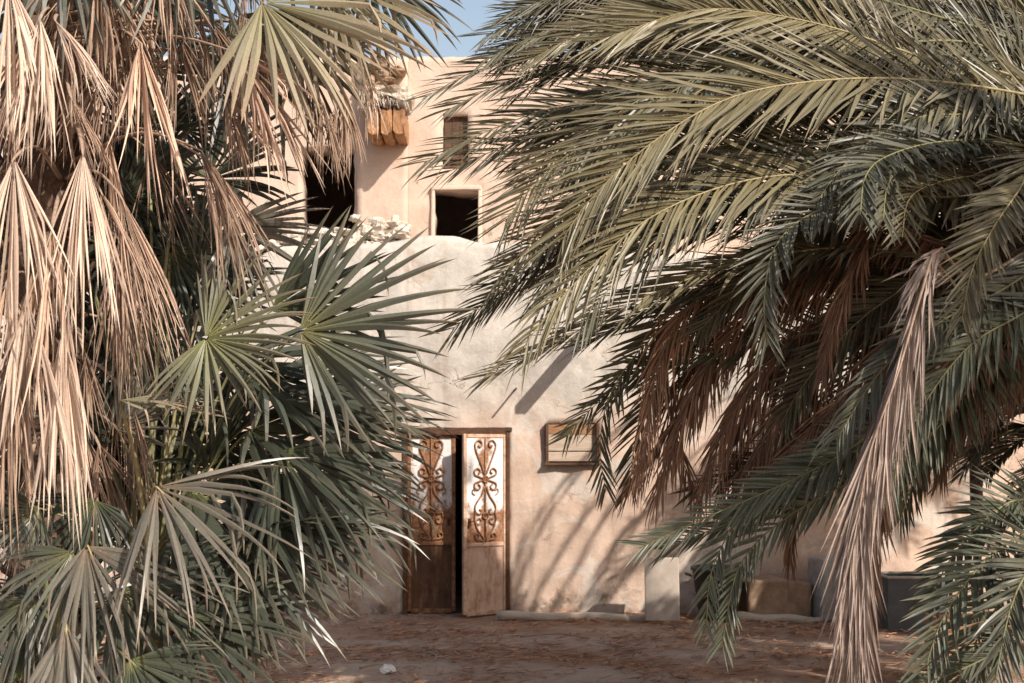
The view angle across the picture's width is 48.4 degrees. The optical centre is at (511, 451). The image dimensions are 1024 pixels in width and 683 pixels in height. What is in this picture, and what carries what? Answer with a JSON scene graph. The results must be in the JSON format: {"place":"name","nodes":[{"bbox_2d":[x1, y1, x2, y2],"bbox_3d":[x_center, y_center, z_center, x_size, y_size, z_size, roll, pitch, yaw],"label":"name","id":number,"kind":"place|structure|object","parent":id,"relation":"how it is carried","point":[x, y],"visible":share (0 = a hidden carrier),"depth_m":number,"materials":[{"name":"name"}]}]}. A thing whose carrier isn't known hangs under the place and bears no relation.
{"place":"outdoors","nodes":[
{"label":"outdoors","id":0,"kind":"place"},
{"bbox_2d":[0,0,1018,57],"label":"sky","id":1,"kind":"structure","parent":0,"point":[474,13],"materials":[{"name":"blue"}]},
{"bbox_2d":[0,571,1023,682],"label":"ground","id":2,"kind":"structure","parent":0,"point":[590,674],"depth_m":10.76,"materials":[{"name":"brown soil"}]},
{"bbox_2d":[0,489,318,682],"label":"young fan palm","id":3,"kind":"object","parent":2,"relation":"on","point":[66,655],"visible":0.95,"depth_m":6.16,"materials":[{"name":"green plant"}]},
{"bbox_2d":[0,0,475,682],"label":"fan palm","id":4,"kind":"object","parent":2,"relation":"on","point":[64,58],"visible":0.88,"depth_m":6.70,"materials":[{"name":"beige plant"}]},
{"bbox_2d":[0,33,479,682],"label":"young fan palm","id":5,"kind":"object","parent":2,"relation":"on","point":[268,515],"visible":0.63,"depth_m":6.75,"materials":[{"name":"green plant"}]},
{"bbox_2d":[359,664,382,668],"bbox_3d":[-1.232,1.865,9.931,0.050,0.023,0.264,0,0,44],"label":"twig","id":6,"kind":"object","parent":2,"relation":"on","point":[362,667],"visible":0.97,"depth_m":9.92,"materials":[{"name":"brown wood"}]},
{"bbox_2d":[0,54,1023,615],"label":"house","id":7,"kind":"structure","parent":2,"relation":"on","point":[520,522],"depth_m":13.41,"materials":[{"name":"paint"}]},
{"bbox_2d":[407,435,455,612],"bbox_3d":[-0.956,0.843,13.403,0.579,2.105,0.101,0,0,0],"label":"door","id":8,"kind":"structure","parent":7,"relation":"in","point":[431,588],"depth_m":13.42,"materials":[{"name":"paint"}]},
{"bbox_2d":[431,185,481,241],"bbox_3d":[-0.703,-2.865,14.397,0.652,0.999,0.123,0,0,0],"label":"window frame","id":9,"kind":"structure","parent":7,"relation":"in","point":[478,188],"depth_m":14.35,"materials":[{"name":"beige wood"}]},
{"bbox_2d":[462,434,505,615],"bbox_3d":[-0.300,0.843,13.243,0.579,2.105,0.101,0,0,-29],"label":"door","id":10,"kind":"structure","parent":7,"relation":"in","point":[483,455],"depth_m":13.24,"materials":[{"name":"paint"}]},
{"bbox_2d":[520,633,589,638],"bbox_3d":[0.449,1.865,11.565,0.718,0.023,0.266,0,0,9],"label":"twig","id":11,"kind":"object","parent":2,"relation":"on","point":[521,636],"visible":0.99,"depth_m":11.61,"materials":[{"name":"brown wood"}]},
{"bbox_2d":[94,609,1023,682],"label":"leaf litter","id":12,"kind":"object","parent":2,"relation":"on","point":[632,661],"visible":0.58,"depth_m":10.80,"materials":[{"name":"brown plant"}]},
{"bbox_2d":[380,664,395,673],"bbox_3d":[-1.065,1.858,9.749,0.138,0.081,0.091,0,0,0],"label":"stone","id":13,"kind":"object","parent":12,"relation":"on","point":[385,668],"visible":0.98,"depth_m":9.72,"materials":[{"name":"white stone"}]},
{"bbox_2d":[424,651,436,661],"bbox_3d":[-0.737,1.865,10.376,0.111,0.023,0.457,0,0,0],"label":"twig","id":14,"kind":"object","parent":12,"relation":"on","point":[428,652],"visible":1,"depth_m":10.40,"materials":[{"name":"brown wood"}]},
{"bbox_2d":[496,610,646,621],"bbox_3d":[0.682,1.873,12.924,1.721,0.132,0.112,0,0,5],"label":"pole","id":15,"kind":"object","parent":2,"relation":"on","point":[513,615],"visible":0.83,"depth_m":12.89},
{"bbox_2d":[644,557,679,620],"bbox_3d":[1.671,1.531,12.700,0.388,0.708,0.183,0,0,0],"label":"concrete slab","id":16,"kind":"object","parent":2,"relation":"on","point":[662,600],"depth_m":12.65,"materials":[{"name":"grey concrete"}]},
{"bbox_2d":[392,0,1023,682],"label":"date palm","id":17,"kind":"object","parent":2,"relation":"on","point":[924,310],"visible":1,"depth_m":7.20,"materials":[{"name":"green plant"}]},
{"bbox_2d":[684,564,748,620],"bbox_3d":[2.335,1.590,12.900,0.616,0.580,0.616,0,0,-45],"label":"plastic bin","id":18,"kind":"object","parent":2,"relation":"on","point":[700,580],"visible":0.38,"depth_m":12.72,"materials":[{"name":"black plastic"}]},
{"bbox_2d":[738,574,787,613],"bbox_3d":[2.855,1.672,13.005,0.502,0.512,0.418,0,0,0],"label":"stone block","id":19,"kind":"object","parent":2,"relation":"on","point":[765,594],"depth_m":12.83,"materials":[{"name":"brown stone"}]},
{"bbox_2d":[736,611,822,623],"bbox_3d":[2.967,1.873,12.798,1.027,0.158,0.122,0,0,6],"label":"pole","id":20,"kind":"object","parent":2,"relation":"on","point":[752,617],"visible":0.69,"depth_m":12.76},
{"bbox_2d":[786,579,811,616],"bbox_3d":[3.239,1.706,13.069,0.397,0.478,0.425,0,0,0],"label":"stone block","id":21,"kind":"object","parent":2,"relation":"on","point":[799,596],"depth_m":12.89,"materials":[{"name":"brown stone"}]},
{"bbox_2d":[808,556,841,621],"bbox_3d":[3.656,1.549,12.954,0.468,0.716,0.412,0,0,-9],"label":"concrete block","id":22,"kind":"object","parent":2,"relation":"on","point":[815,565],"depth_m":12.75,"materials":[{"name":"grey concrete"}]},
{"bbox_2d":[873,571,946,631],"bbox_3d":[4.291,1.609,12.300,0.665,0.583,0.545,0,0,0],"label":"metal trough","id":23,"kind":"object","parent":2,"relation":"on","point":[896,587],"visible":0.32,"depth_m":12.04,"materials":[{"name":"metal"}]},
{"bbox_2d":[894,456,1023,682],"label":"young date palm","id":24,"kind":"object","parent":2,"relation":"on","point":[998,644],"visible":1,"depth_m":6.06,"materials":[{"name":"green plant"}]},
{"bbox_2d":[925,613,1012,658],"bbox_3d":[4.247,1.710,10.600,0.660,0.360,0.420,0,0,0],"label":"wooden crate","id":25,"kind":"object","parent":2,"relation":"on","point":[934,617],"visible":0.12,"depth_m":10.58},
{"bbox_2d":[926,215,1023,528],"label":"date palm","id":26,"kind":"object","parent":2,"relation":"on","point":[1015,434],"visible":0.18,"depth_m":10.27,"materials":[{"name":"green plant"}]},
{"bbox_2d":[969,433,982,612],"bbox_3d":[4.896,0.825,12.000,0.161,2.253,0.150,0,0,0],"label":"wooden post","id":27,"kind":"object","parent":2,"relation":"on","point":[973,490],"visible":0.08,"depth_m":11.96,"materials":[{"name":"brown wood"}]}
]}

